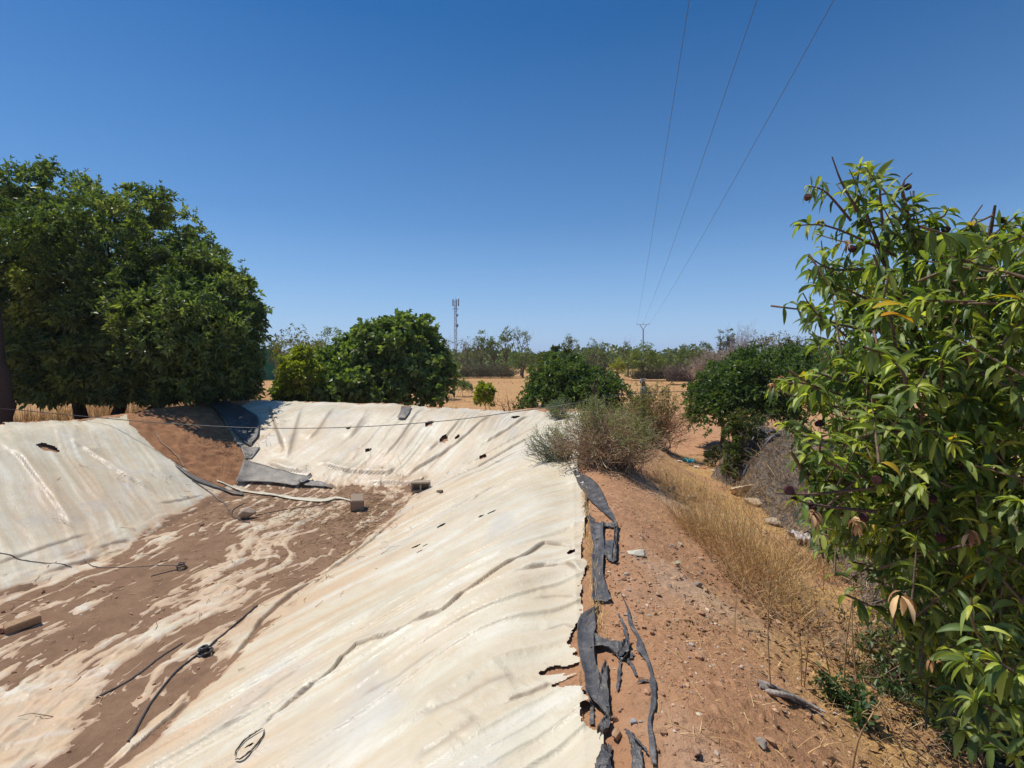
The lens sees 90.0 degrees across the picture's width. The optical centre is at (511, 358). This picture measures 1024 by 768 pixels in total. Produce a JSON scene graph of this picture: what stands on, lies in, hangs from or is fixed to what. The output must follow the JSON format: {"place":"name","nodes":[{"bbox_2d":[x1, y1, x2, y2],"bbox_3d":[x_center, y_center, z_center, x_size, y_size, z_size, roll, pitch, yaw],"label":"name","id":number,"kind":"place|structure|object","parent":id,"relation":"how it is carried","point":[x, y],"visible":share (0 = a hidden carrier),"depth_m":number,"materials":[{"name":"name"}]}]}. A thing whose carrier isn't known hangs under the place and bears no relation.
{"place":"outdoors","nodes":[
{"label":"outdoors","id":0,"kind":"place"},
{"bbox_2d":[0,366,1020,767],"bbox_3d":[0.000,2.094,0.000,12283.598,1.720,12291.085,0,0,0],"label":"ground","id":1,"kind":"structure","parent":0,"point":[110,730],"depth_m":4.60,"materials":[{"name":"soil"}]},
{"bbox_2d":[0,196,61,423],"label":"tree","id":2,"kind":"object","parent":1,"relation":"on","point":[30,237],"visible":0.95,"depth_m":12.97,"materials":[{"name":"green plant"}]},
{"bbox_2d":[0,154,273,419],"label":"evergreen tree","id":3,"kind":"object","parent":1,"relation":"on","point":[170,318],"visible":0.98,"depth_m":14.25,"materials":[{"name":"green plant"}]},
{"bbox_2d":[259,347,280,379],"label":"net fence","id":4,"kind":"object","parent":1,"relation":"on","point":[269,369],"visible":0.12,"depth_m":59.97,"materials":[{"name":"fabric"}]},
{"bbox_2d":[267,333,285,380],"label":"spindly tree","id":5,"kind":"object","parent":1,"relation":"on","point":[271,360],"visible":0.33,"depth_m":56.02,"materials":[{"name":"green plant"}]},
{"bbox_2d":[270,323,324,361],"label":"yellow tree","id":6,"kind":"object","parent":1,"relation":"on","point":[288,342],"visible":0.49,"depth_m":45.38,"materials":[{"name":"green plant"}]},
{"bbox_2d":[271,341,329,400],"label":"yellow green shrub","id":7,"kind":"object","parent":1,"relation":"on","point":[304,368],"visible":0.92,"depth_m":17.43,"materials":[{"name":"green plant"}]},
{"bbox_2d":[0,400,611,767],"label":"pond liner","id":8,"kind":"object","parent":1,"relation":"on","point":[445,646],"visible":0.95,"depth_m":4.87,"materials":[{"name":"beige plastic"}]},
{"bbox_2d":[3,611,41,634],"bbox_3d":[-5.171,2.795,5.409,0.129,0.125,0.287,0,0,36],"label":"brick","id":9,"kind":"object","parent":8,"relation":"on","point":[21,623],"visible":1,"depth_m":5.38,"materials":[{"name":"brick"}]},
{"bbox_2d":[84,559,181,567],"bbox_3d":[-5.257,2.821,7.002,1.435,0.050,0.179,0,0,4],"label":"cord","id":10,"kind":"object","parent":8,"relation":"on","point":[128,567],"visible":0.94,"depth_m":6.98,"materials":[{"name":"black plastic"}]},
{"bbox_2d":[95,643,182,698],"bbox_3d":[-3.371,2.851,4.708,0.079,0.032,0.842,0,0,14],"label":"irrigation pipe","id":11,"kind":"object","parent":8,"relation":"on","point":[130,679],"visible":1,"depth_m":4.61,"materials":[{"name":"black plastic"}]},
{"bbox_2d":[127,605,257,742],"bbox_3d":[-2.961,2.825,4.803,0.206,0.051,2.117,0,0,-3],"label":"irrigation pipe","id":12,"kind":"object","parent":8,"relation":"on","point":[165,683],"visible":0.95,"depth_m":4.60,"materials":[{"name":"black plastic"}]},
{"bbox_2d":[197,644,213,657],"bbox_3d":[-2.954,2.808,4.933,0.142,0.083,0.138,0,0,0],"label":"hose knot","id":13,"kind":"object","parent":12,"relation":"on","point":[203,648],"visible":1,"depth_m":4.90,"materials":[{"name":"black plastic"}]},
{"bbox_2d":[174,463,242,494],"bbox_3d":[-6.298,2.491,10.605,1.516,0.644,0.228,0,0,-2],"label":"plastic ribbon","id":14,"kind":"object","parent":8,"relation":"on","point":[198,479],"visible":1,"depth_m":10.61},
{"bbox_2d":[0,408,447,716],"bbox_3d":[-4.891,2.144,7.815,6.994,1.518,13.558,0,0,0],"label":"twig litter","id":15,"kind":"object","parent":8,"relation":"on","point":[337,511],"visible":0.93,"depth_m":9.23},
{"bbox_2d":[207,400,258,444],"bbox_3d":[-7.542,1.683,14.009,3.590,0.933,0.774,0,0,44],"label":"corner sheet","id":16,"kind":"object","parent":8,"relation":"on","point":[233,414],"visible":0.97,"depth_m":13.78,"materials":[{"name":"black plastic"}]},
{"bbox_2d":[238,508,255,518],"bbox_3d":[-4.713,2.757,9.115,0.296,0.191,0.150,0,0,-28],"label":"stone","id":17,"kind":"object","parent":8,"relation":"on","point":[245,513],"visible":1,"depth_m":9.07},
{"bbox_2d":[241,446,259,458],"bbox_3d":[-6.394,2.245,12.295,0.466,0.249,0.519,0,0,0],"label":"corner sheet","id":18,"kind":"object","parent":8,"relation":"on","point":[249,450],"visible":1,"depth_m":12.35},
{"bbox_2d":[236,459,305,484],"bbox_3d":[-5.401,2.561,11.546,1.714,0.436,0.814,0,0,0],"label":"corner sheet","id":19,"kind":"object","parent":8,"relation":"on","point":[251,471],"visible":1,"depth_m":11.50,"materials":[{"name":"plastic"}]},
{"bbox_2d":[217,480,350,501],"bbox_3d":[-4.751,2.706,10.505,3.197,0.253,0.422,0,0,12],"label":"plastic ribbon","id":20,"kind":"object","parent":8,"relation":"on","point":[307,499],"visible":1,"depth_m":10.37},
{"bbox_2d":[303,481,334,486],"bbox_3d":[-4.212,2.759,11.284,0.756,0.080,0.164,0,0,7],"label":"corner sheet","id":21,"kind":"object","parent":8,"relation":"on","point":[314,483],"visible":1,"depth_m":11.29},
{"bbox_2d":[350,493,363,510],"bbox_3d":[-2.927,2.721,9.686,0.249,0.272,0.369,0,0,-17],"label":"concrete block","id":22,"kind":"object","parent":8,"relation":"on","point":[357,502],"depth_m":9.54,"materials":[{"name":"concrete"}]},
{"bbox_2d":[397,406,410,417],"bbox_3d":[-2.942,1.463,13.976,0.328,0.267,0.747,0,0,0],"label":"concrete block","id":23,"kind":"object","parent":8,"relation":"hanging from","point":[404,411],"visible":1,"depth_m":13.91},
{"bbox_2d":[411,480,430,491],"bbox_3d":[-1.903,2.661,10.674,0.400,0.199,0.200,0,0,-7],"label":"hollow block","id":24,"kind":"object","parent":8,"relation":"on","point":[419,485],"depth_m":10.65,"materials":[{"name":"concrete"}]},
{"bbox_2d":[312,326,343,349],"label":"green tree","id":25,"kind":"object","parent":1,"relation":"on","point":[337,331],"visible":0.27,"depth_m":49.94,"materials":[{"name":"green plant"}]},
{"bbox_2d":[266,308,461,407],"bbox_3d":[-5.447,0.349,19.892,7.055,4.536,5.521,0,0,0],"label":"tree","id":26,"kind":"object","parent":1,"relation":"on","point":[401,357],"visible":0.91,"depth_m":18.36,"materials":[{"name":"green plant"}]},
{"bbox_2d":[452,299,458,348],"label":"cell tower","id":27,"kind":"structure","parent":1,"relation":"on","point":[453,304],"depth_m":149.60,"materials":[{"name":"metal"}]},
{"bbox_2d":[454,376,474,396],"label":"green tuft","id":28,"kind":"object","parent":1,"relation":"on","point":[464,385],"visible":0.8,"depth_m":33.72,"materials":[{"name":"green plant"}]},
{"bbox_2d":[453,336,484,366],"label":"tree","id":29,"kind":"object","parent":1,"relation":"on","point":[467,350],"visible":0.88,"depth_m":70.26,"materials":[{"name":"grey plant"}]},
{"bbox_2d":[471,330,492,367],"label":"slender tree","id":30,"kind":"object","parent":1,"relation":"on","point":[481,341],"visible":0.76,"depth_m":71.76,"materials":[{"name":"green plant"}]},
{"bbox_2d":[472,380,497,409],"bbox_3d":[-1.137,1.810,21.543,1.138,1.782,1.128,0,0,0],"label":"leafy sapling","id":31,"kind":"object","parent":1,"relation":"on","point":[483,393],"visible":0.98,"depth_m":21.29,"materials":[{"name":"green plant"}]},
{"bbox_2d":[452,360,525,377],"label":"brush pile","id":32,"kind":"object","parent":1,"relation":"on","point":[497,370],"visible":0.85,"depth_m":64.61,"materials":[{"name":"plant"}]},
{"bbox_2d":[486,333,502,376],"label":"slender tree","id":33,"kind":"object","parent":1,"relation":"on","point":[490,344],"visible":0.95,"depth_m":71.56,"materials":[{"name":"green plant"}]},
{"bbox_2d":[498,326,514,361],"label":"slender tree","id":34,"kind":"object","parent":1,"relation":"on","point":[503,338],"visible":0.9,"depth_m":73.80,"materials":[{"name":"green plant"}]},
{"bbox_2d":[504,346,538,377],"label":"tree","id":35,"kind":"object","parent":1,"relation":"on","point":[529,357],"visible":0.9,"depth_m":65.43,"materials":[{"name":"green plant"}]},
{"bbox_2d":[511,328,533,375],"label":"wispy tree","id":36,"kind":"object","parent":1,"relation":"on","point":[522,335],"visible":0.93,"depth_m":75.90,"materials":[{"name":"green plant"}]},
{"bbox_2d":[281,342,769,368],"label":"distant wood","id":37,"kind":"object","parent":1,"relation":"on","point":[616,351],"visible":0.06,"depth_m":126.63,"materials":[{"name":"green plant"}]},
{"bbox_2d":[520,419,571,464],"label":"green weed","id":38,"kind":"object","parent":1,"relation":"on","point":[547,454],"visible":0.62,"depth_m":8.26,"materials":[{"name":"green plant"}]},
{"bbox_2d":[534,343,572,387],"bbox_3d":[2.134,0.986,23.502,2.336,3.401,2.442,0,0,0],"label":"pale green tree","id":39,"kind":"object","parent":1,"relation":"on","point":[555,348],"visible":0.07,"depth_m":23.29,"materials":[{"name":"green plant"}]},
{"bbox_2d":[538,397,577,419],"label":"green weed","id":40,"kind":"object","parent":1,"relation":"on","point":[551,409],"visible":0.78,"depth_m":12.86,"materials":[{"name":"green plant"}]},
{"bbox_2d":[561,334,580,352],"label":"wispy tree","id":41,"kind":"object","parent":1,"relation":"on","point":[570,341],"visible":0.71,"depth_m":69.84,"materials":[{"name":"green plant"}]},
{"bbox_2d":[512,350,638,418],"bbox_3d":[2.539,1.168,20.275,5.108,3.078,4.409,0,0,0],"label":"citrus tree","id":42,"kind":"object","parent":1,"relation":"on","point":[573,377],"visible":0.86,"depth_m":19.37,"materials":[{"name":"green plant"}]},
{"bbox_2d":[589,697,594,724],"bbox_3d":[0.370,1.632,2.370,0.025,0.047,0.131,0,0,8],"label":"plastic strip","id":43,"kind":"object","parent":1,"relation":"on","point":[591,714],"visible":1,"depth_m":2.38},
{"bbox_2d":[581,337,603,365],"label":"thorn tree","id":44,"kind":"object","parent":1,"relation":"on","point":[594,352],"visible":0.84,"depth_m":63.89,"materials":[{"name":"green plant"}]},
{"bbox_2d":[572,470,616,522],"bbox_3d":[0.932,1.583,6.082,0.256,0.093,2.661,0,0,3],"label":"plastic strip","id":45,"kind":"object","parent":1,"relation":"on","point":[595,495],"visible":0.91,"depth_m":5.92,"materials":[{"name":"plastic"}]},
{"bbox_2d":[594,744,611,767],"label":"plastic strip","id":46,"kind":"object","parent":1,"relation":"on","point":[603,759],"visible":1,"depth_m":2.03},
{"bbox_2d":[577,606,629,734],"bbox_3d":[0.516,1.633,2.809,0.321,0.124,1.282,0,0,0],"label":"plastic strip","id":47,"kind":"object","parent":1,"relation":"on","point":[596,687],"visible":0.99,"depth_m":2.81,"materials":[{"name":"plastic"}]},
{"bbox_2d":[590,519,617,601],"bbox_3d":[0.779,1.598,4.228,0.256,0.133,1.541,0,0,8],"label":"plastic strip","id":48,"kind":"object","parent":1,"relation":"on","point":[608,548],"visible":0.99,"depth_m":4.18,"materials":[{"name":"plastic"}]},
{"bbox_2d":[595,339,616,373],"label":"thorn tree","id":49,"kind":"object","parent":1,"relation":"on","point":[601,357],"visible":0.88,"depth_m":61.70,"materials":[{"name":"green plant"}]},
{"bbox_2d":[537,391,679,482],"bbox_3d":[1.422,1.153,7.726,1.999,1.332,1.999,0,0,41],"label":"dry bush","id":50,"kind":"object","parent":1,"relation":"on","point":[610,446],"visible":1,"depth_m":7.44,"materials":[{"name":"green plant"}]},
{"bbox_2d":[607,357,625,375],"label":"yellow bush","id":51,"kind":"object","parent":1,"relation":"on","point":[620,365],"visible":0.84,"depth_m":59.89,"materials":[{"name":"green plant"}]},
{"bbox_2d":[612,728,621,740],"bbox_3d":[0.443,1.601,2.185,0.052,0.034,0.037,0,0,-44],"label":"stone","id":52,"kind":"object","parent":1,"relation":"on","point":[616,734],"visible":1,"depth_m":2.17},
{"bbox_2d":[616,660,621,691],"bbox_3d":[0.548,1.617,2.615,0.023,0.032,0.291,0,0,14],"label":"plastic strip","id":53,"kind":"object","parent":1,"relation":"on","point":[619,671],"visible":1,"depth_m":2.61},
{"bbox_2d":[618,613,627,639],"bbox_3d":[0.686,1.640,3.139,0.031,0.020,0.328,0,0,4],"label":"plastic strip","id":54,"kind":"object","parent":1,"relation":"on","point":[625,631],"visible":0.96,"depth_m":3.12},
{"bbox_2d":[618,335,633,376],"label":"slender tree","id":55,"kind":"object","parent":1,"relation":"on","point":[624,351],"visible":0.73,"depth_m":71.92,"materials":[{"name":"green plant"}]},
{"bbox_2d":[624,728,646,767],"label":"plastic strip","id":56,"kind":"object","parent":1,"relation":"on","point":[636,754],"visible":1,"depth_m":2.04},
{"bbox_2d":[627,549,645,555],"bbox_3d":[1.026,1.598,4.219,0.150,0.043,0.088,0,0,0],"label":"stone","id":57,"kind":"object","parent":1,"relation":"on","point":[640,552],"visible":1,"depth_m":4.20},
{"bbox_2d":[620,591,656,764],"bbox_3d":[0.692,1.592,2.769,0.090,0.095,1.631,0,0,8],"label":"plastic strip","id":58,"kind":"object","parent":1,"relation":"on","point":[640,647],"visible":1,"depth_m":2.44,"materials":[{"name":"plastic"}]},
{"bbox_2d":[637,323,649,361],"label":"power pole","id":59,"kind":"object","parent":1,"relation":"on","point":[643,337],"visible":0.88,"depth_m":99.89,"materials":[{"name":"metal"}]},
{"bbox_2d":[637,0,689,319],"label":"power wire","id":60,"kind":"object","parent":59,"relation":"attached to","point":[668,131],"visible":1,"depth_m":20.76,"materials":[{"name":"metal"}]},
{"bbox_2d":[646,1,756,315],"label":"power wire","id":61,"kind":"object","parent":59,"relation":"attached to","point":[714,124],"visible":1,"depth_m":19.43,"materials":[{"name":"metal"}]},
{"bbox_2d":[653,0,833,317],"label":"power wire","id":62,"kind":"object","parent":59,"relation":"attached to","point":[766,121],"visible":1,"depth_m":18.52,"materials":[{"name":"metal"}]},
{"bbox_2d":[622,340,667,377],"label":"green tree","id":63,"kind":"object","parent":1,"relation":"on","point":[632,361],"visible":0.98,"depth_m":57.40,"materials":[{"name":"green plant"}]},
{"bbox_2d":[618,365,671,379],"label":"brush pile","id":64,"kind":"object","parent":1,"relation":"on","point":[654,374],"visible":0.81,"depth_m":57.19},
{"bbox_2d":[608,380,705,454],"bbox_3d":[3.468,1.473,12.540,2.430,1.944,1.753,0,0,0],"label":"dry bush","id":65,"kind":"object","parent":1,"relation":"on","point":[667,416],"visible":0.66,"depth_m":12.38,"materials":[{"name":"green plant"}]},
{"bbox_2d":[0,391,700,428],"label":"pond cable","id":66,"kind":"object","parent":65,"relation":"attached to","point":[344,427],"visible":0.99,"depth_m":10.76,"materials":[{"name":"black plastic"}]},
{"bbox_2d":[652,350,675,369],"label":"bush","id":67,"kind":"object","parent":1,"relation":"on","point":[667,360],"visible":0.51,"depth_m":65.46,"materials":[{"name":"green plant"}]},
{"bbox_2d":[661,361,693,382],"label":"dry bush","id":68,"kind":"object","parent":1,"relation":"on","point":[678,374],"visible":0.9,"depth_m":49.59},
{"bbox_2d":[644,453,719,507],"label":"grass tuft","id":69,"kind":"object","parent":1,"relation":"on","point":[668,480],"visible":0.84,"depth_m":7.72,"materials":[{"name":"plant"}]},
{"bbox_2d":[671,343,706,382],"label":"green tree","id":70,"kind":"object","parent":1,"relation":"on","point":[688,351],"visible":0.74,"depth_m":51.69,"materials":[{"name":"green plant"}]},
{"bbox_2d":[678,344,729,378],"bbox_3d":[11.670,0.204,29.975,3.683,2.167,2.448,0,0,0],"label":"leafless brush","id":71,"kind":"object","parent":1,"relation":"on","point":[701,364],"visible":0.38,"depth_m":29.82,"materials":[{"name":"plant"}]},
{"bbox_2d":[695,341,715,363],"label":"green tree","id":72,"kind":"object","parent":1,"relation":"on","point":[706,345],"visible":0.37,"depth_m":53.60,"materials":[{"name":"green plant"}]},
{"bbox_2d":[702,445,723,466],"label":"dark shrub","id":73,"kind":"object","parent":1,"relation":"on","point":[707,454],"visible":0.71,"depth_m":11.75,"materials":[{"name":"green plant"}]},
{"bbox_2d":[715,329,729,357],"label":"columnar tree","id":74,"kind":"object","parent":1,"relation":"on","point":[721,345],"visible":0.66,"depth_m":51.84,"materials":[{"name":"green plant"}]},
{"bbox_2d":[688,477,764,519],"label":"grass tuft","id":75,"kind":"object","parent":1,"relation":"on","point":[753,507],"visible":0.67,"depth_m":7.86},
{"bbox_2d":[725,325,735,356],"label":"columnar tree","id":76,"kind":"object","parent":1,"relation":"on","point":[728,337],"visible":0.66,"depth_m":51.91,"materials":[{"name":"green plant"}]},
{"bbox_2d":[643,473,829,593],"bbox_3d":[2.329,1.825,5.452,1.696,0.989,2.154,0,0,0],"label":"grass tuft","id":77,"kind":"object","parent":1,"relation":"on","point":[696,522],"visible":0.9,"depth_m":5.32,"materials":[{"name":"plant"}]},
{"bbox_2d":[729,485,752,495],"bbox_3d":[4.005,2.318,8.953,0.403,0.304,0.240,0,0,23],"label":"rock","id":78,"kind":"object","parent":1,"relation":"on","point":[743,488],"visible":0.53,"depth_m":8.86,"materials":[{"name":"stone"}]},
{"bbox_2d":[714,320,768,361],"bbox_3d":[15.394,-0.843,34.115,3.568,3.473,3.203,0,0,-18],"label":"leafless brush","id":79,"kind":"object","parent":1,"relation":"on","point":[742,340],"visible":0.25,"depth_m":33.91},
{"bbox_2d":[756,737,766,749],"bbox_3d":[1.067,1.625,2.171,0.053,0.044,0.045,0,0,-30],"label":"stone","id":80,"kind":"object","parent":1,"relation":"on","point":[762,742],"visible":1,"depth_m":2.16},
{"bbox_2d":[762,579,770,684],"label":"dry stalk","id":81,"kind":"object","parent":1,"relation":"on","point":[768,620],"visible":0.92,"depth_m":2.75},
{"bbox_2d":[680,339,857,447],"bbox_3d":[7.267,1.074,14.644,4.931,3.264,3.997,0,0,0],"label":"citrus tree","id":82,"kind":"object","parent":1,"relation":"on","point":[733,381],"visible":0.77,"depth_m":13.71,"materials":[{"name":"green plant"}]},
{"bbox_2d":[745,329,811,355],"bbox_3d":[21.086,0.219,39.821,6.636,5.061,5.305,0,0,0],"label":"brown tree","id":83,"kind":"object","parent":1,"relation":"on","point":[768,341],"visible":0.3,"depth_m":39.71,"materials":[{"name":"green plant"}]},
{"bbox_2d":[702,530,858,629],"bbox_3d":[2.221,1.902,4.475,1.080,0.647,1.320,0,0,0],"label":"grass tuft","id":84,"kind":"object","parent":1,"relation":"on","point":[782,587],"visible":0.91,"depth_m":4.38,"materials":[{"name":"plant"}]},
{"bbox_2d":[757,678,825,715],"bbox_3d":[1.501,1.836,2.760,0.332,0.162,0.139,0,0,0],"label":"driftwood","id":85,"kind":"object","parent":1,"relation":"on","point":[778,691],"visible":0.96,"depth_m":2.75,"materials":[{"name":"wood"}]},
{"bbox_2d":[778,614,804,685],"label":"dry stalk","id":86,"kind":"object","parent":1,"relation":"on","point":[800,649],"visible":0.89,"depth_m":2.97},
{"bbox_2d":[787,529,810,543],"bbox_3d":[3.718,2.269,6.542,0.221,0.142,0.292,0,0,-25],"label":"plastic bag","id":87,"kind":"object","parent":1,"relation":"on","point":[793,533],"visible":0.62,"depth_m":6.53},
{"bbox_2d":[791,630,811,686],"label":"dry stalk","id":88,"kind":"object","parent":1,"relation":"on","point":[807,647],"visible":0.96,"depth_m":2.96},
{"bbox_2d":[596,535,1021,767],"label":"leaf litter","id":89,"kind":"object","parent":1,"relation":"on","point":[964,756],"visible":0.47,"depth_m":3.29,"materials":[{"name":"plant"}]},
{"bbox_2d":[770,528,858,582],"bbox_3d":[3.408,2.193,5.800,0.766,0.442,0.986,0,0,0],"label":"grass tuft","id":90,"kind":"object","parent":1,"relation":"on","point":[825,564],"visible":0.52,"depth_m":5.67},
{"bbox_2d":[812,592,832,675],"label":"dry stalk","id":91,"kind":"object","parent":1,"relation":"on","point":[821,636],"visible":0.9,"depth_m":3.24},
{"bbox_2d":[673,409,988,764],"bbox_3d":[4.154,1.848,6.626,3.750,1.789,9.612,0,0,12],"label":"dry bush","id":92,"kind":"object","parent":1,"relation":"on","point":[772,452],"visible":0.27,"depth_m":8.08,"materials":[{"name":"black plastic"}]},
{"bbox_2d":[718,407,765,478],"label":"creeper","id":93,"kind":"object","parent":92,"relation":"on","point":[734,428],"visible":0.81,"depth_m":9.71,"materials":[{"name":"green plant"}]},
{"bbox_2d":[809,662,883,713],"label":"weed","id":94,"kind":"object","parent":1,"relation":"on","point":[830,684],"visible":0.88,"depth_m":2.95,"materials":[{"name":"green plant"}]},
{"bbox_2d":[834,583,859,677],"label":"dry stalk","id":95,"kind":"object","parent":1,"relation":"on","point":[847,630],"visible":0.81,"depth_m":3.26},
{"bbox_2d":[813,669,881,730],"bbox_3d":[1.918,1.957,2.904,0.267,0.358,0.452,0,0,0],"label":"weed","id":96,"kind":"object","parent":1,"relation":"on","point":[859,719],"visible":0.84,"depth_m":2.83,"materials":[{"name":"green plant"}]},
{"bbox_2d":[851,579,861,681],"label":"dry stalk","id":97,"kind":"object","parent":1,"relation":"on","point":[852,633],"visible":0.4,"depth_m":3.34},
{"bbox_2d":[834,607,905,651],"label":"weed","id":98,"kind":"object","parent":1,"relation":"on","point":[840,615],"visible":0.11,"depth_m":4.29,"materials":[{"name":"green plant"}]},
{"bbox_2d":[851,698,889,767],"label":"dry stalk","id":99,"kind":"object","parent":1,"relation":"on","point":[857,743],"visible":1,"depth_m":2.34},
{"bbox_2d":[871,690,905,758],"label":"dry stalk","id":100,"kind":"object","parent":1,"relation":"on","point":[890,725],"visible":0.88,"depth_m":2.64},
{"bbox_2d":[831,606,947,704],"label":"undergrowth","id":101,"kind":"object","parent":1,"relation":"on","point":[888,643],"visible":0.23,"depth_m":3.60,"materials":[{"name":"green plant"}]},
{"bbox_2d":[764,157,1023,767],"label":"peach tree","id":102,"kind":"object","parent":1,"relation":"on","point":[937,526],"visible":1,"depth_m":1.96,"materials":[{"name":"green plant"}]},
{"bbox_2d":[880,703,938,762],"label":"dry stalk","id":103,"kind":"object","parent":1,"relation":"on","point":[914,734],"visible":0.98,"depth_m":2.73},
{"bbox_2d":[848,646,1022,757],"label":"weed","id":104,"kind":"object","parent":1,"relation":"on","point":[866,676],"visible":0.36,"depth_m":3.39,"materials":[{"name":"green plant"}]},
{"bbox_2d":[875,667,1023,746],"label":"weed","id":105,"kind":"object","parent":1,"relation":"on","point":[904,688],"visible":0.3,"depth_m":3.11,"materials":[{"name":"green plant"}]},
{"bbox_2d":[899,670,1021,765],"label":"undergrowth","id":106,"kind":"object","parent":1,"relation":"on","point":[933,708],"visible":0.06,"depth_m":3.15,"materials":[{"name":"green plant"}]},
{"bbox_2d":[916,686,1023,767],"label":"weed","id":107,"kind":"object","parent":1,"relation":"on","point":[1000,720],"visible":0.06,"depth_m":2.99,"materials":[{"name":"green plant"}]},
{"bbox_2d":[0,0,1023,354],"label":"sky","id":108,"kind":"structure","parent":0,"point":[365,159],"materials":[{"name":"blue"}]},
{"bbox_2d":[13,377,1013,767],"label":"dry grass","id":109,"kind":"structure","parent":0,"point":[61,415],"depth_m":5.11,"materials":[{"name":"plant"}]},
{"bbox_2d":[804,342,856,465],"bbox_3d":[6.020,1.099,9.167,1.416,2.822,1.395,0,0,0],"label":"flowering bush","id":110,"kind":"object","parent":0,"point":[827,356],"visible":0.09,"depth_m":9.29,"materials":[{"name":"green plant"}]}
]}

